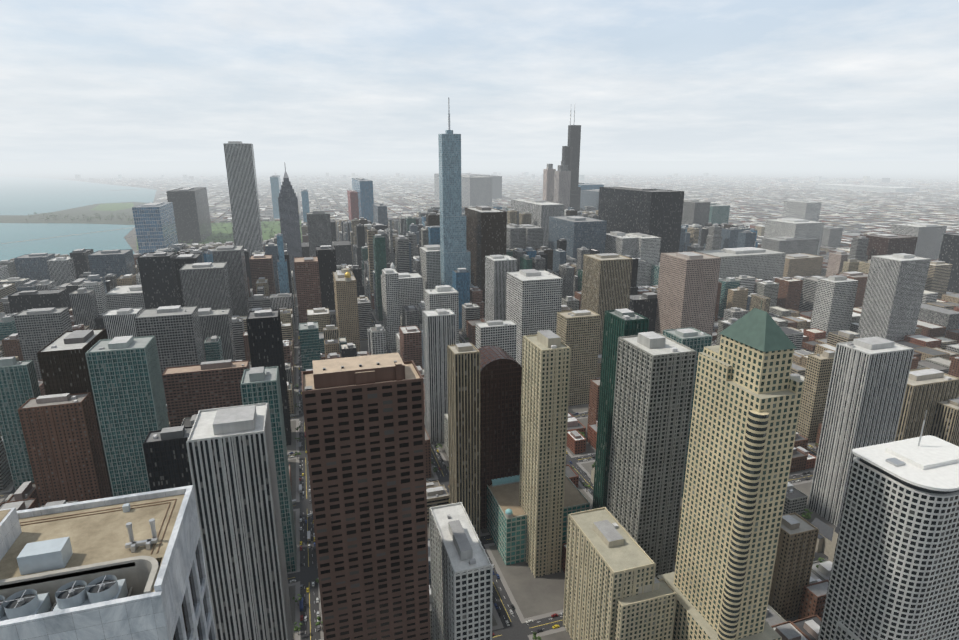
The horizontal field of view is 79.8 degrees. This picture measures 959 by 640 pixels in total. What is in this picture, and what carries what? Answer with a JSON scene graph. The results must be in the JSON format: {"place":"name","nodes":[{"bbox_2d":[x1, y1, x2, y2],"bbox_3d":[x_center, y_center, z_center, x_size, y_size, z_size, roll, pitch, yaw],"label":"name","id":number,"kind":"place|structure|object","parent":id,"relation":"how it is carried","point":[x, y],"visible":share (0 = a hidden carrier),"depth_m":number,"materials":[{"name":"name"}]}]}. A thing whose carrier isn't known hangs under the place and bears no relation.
{"place":"outdoors","nodes":[
{"label":"outdoors","id":0,"kind":"place"},
{"bbox_2d":[0,202,144,224],"bbox_3d":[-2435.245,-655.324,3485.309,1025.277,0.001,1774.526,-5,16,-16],"label":"museum campus","id":1,"kind":"object","parent":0,"point":[77,212],"depth_m":3172.12,"materials":[{"name":"grey concrete"}]},
{"bbox_2d":[91,203,134,210],"bbox_3d":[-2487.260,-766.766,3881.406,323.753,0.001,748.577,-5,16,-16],"label":"island grass","id":2,"kind":"structure","parent":1,"relation":"on","point":[110,206],"depth_m":3903.85,"materials":[{"name":"green plant"}]},
{"bbox_2d":[0,176,156,260],"bbox_3d":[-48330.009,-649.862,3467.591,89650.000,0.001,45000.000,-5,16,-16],"label":"lake","id":3,"kind":"structure","parent":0,"point":[24,195],"depth_m":3539.02,"materials":[{"name":"liquid"}]},
{"bbox_2d":[136,220,302,249],"bbox_3d":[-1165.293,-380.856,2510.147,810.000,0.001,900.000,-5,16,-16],"label":"park lawn","id":4,"kind":"structure","parent":0,"point":[265,235],"depth_m":2563.33,"materials":[{"name":"green plant"}]},
{"bbox_2d":[0,161,958,639],"bbox_3d":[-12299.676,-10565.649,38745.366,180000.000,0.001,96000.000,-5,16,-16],"label":"ground","id":5,"kind":"structure","parent":0,"point":[538,601],"depth_m":4956.21,"materials":[{"name":"grey concrete"}]},
{"bbox_2d":[25,212,302,243],"bbox_3d":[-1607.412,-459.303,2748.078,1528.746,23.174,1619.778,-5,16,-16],"label":"park trees","id":6,"kind":"object","parent":5,"relation":"on","point":[112,216],"visible":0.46,"depth_m":2926.85,"materials":[{"name":"green plant"}]},
{"bbox_2d":[5,316,817,639],"bbox_3d":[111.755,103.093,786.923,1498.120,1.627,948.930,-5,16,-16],"label":"street cars","id":7,"kind":"object","parent":5,"relation":"on","point":[427,480],"visible":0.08,"depth_m":515.28,"materials":[{"name":"grey paint"}]},
{"bbox_2d":[0,97,958,639],"bbox_3d":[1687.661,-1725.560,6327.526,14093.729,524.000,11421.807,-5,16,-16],"label":"city buildings","id":8,"kind":"structure","parent":5,"relation":"on","point":[162,359],"depth_m":494.77,"materials":[{"name":"grey concrete"}]},
{"bbox_2d":[0,485,216,639],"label":"skyscraper","id":9,"kind":"structure","parent":8,"relation":"on","point":[128,567],"depth_m":75.73,"materials":[{"name":"white stone"}]},
{"bbox_2d":[339,265,352,281],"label":"building dome","id":10,"kind":"structure","parent":8,"relation":"on","point":[346,271],"depth_m":913.82,"materials":[{"name":"gold metal"}]},
{"bbox_2d":[491,475,519,517],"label":"skylight","id":11,"kind":"object","parent":8,"relation":"on","point":[506,481],"visible":0.65,"depth_m":494.44,"materials":[{"name":"glass"}]},
{"bbox_2d":[719,300,796,351],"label":"pyramid roof","id":12,"kind":"structure","parent":8,"relation":"attached to","point":[758,329],"depth_m":279.78,"materials":[{"name":"green metal"}]},
{"bbox_2d":[852,410,958,493],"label":"building roof","id":13,"kind":"structure","parent":8,"relation":"attached to","point":[928,463],"depth_m":293.67,"materials":[{"name":"grey concrete"}]},
{"bbox_2d":[292,337,824,639],"bbox_3d":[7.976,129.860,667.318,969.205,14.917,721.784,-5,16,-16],"label":"street trees","id":14,"kind":"object","parent":5,"relation":"on","point":[807,516],"visible":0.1,"depth_m":503.75,"materials":[{"name":"green plant"}]},
{"bbox_2d":[0,0,958,160],"label":"sky","id":15,"kind":"structure","parent":0,"point":[81,80],"materials":[{"name":"white"}]},
{"bbox_2d":[591,467,594,483],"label":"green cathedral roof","id":16,"kind":"structure","parent":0,"point":[592,474],"depth_m":572.31,"materials":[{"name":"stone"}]},
{"bbox_2d":[811,518,840,562],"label":"plaza","id":17,"kind":"structure","parent":0,"point":[827,540],"depth_m":470.03,"materials":[{"name":"beige concrete"}]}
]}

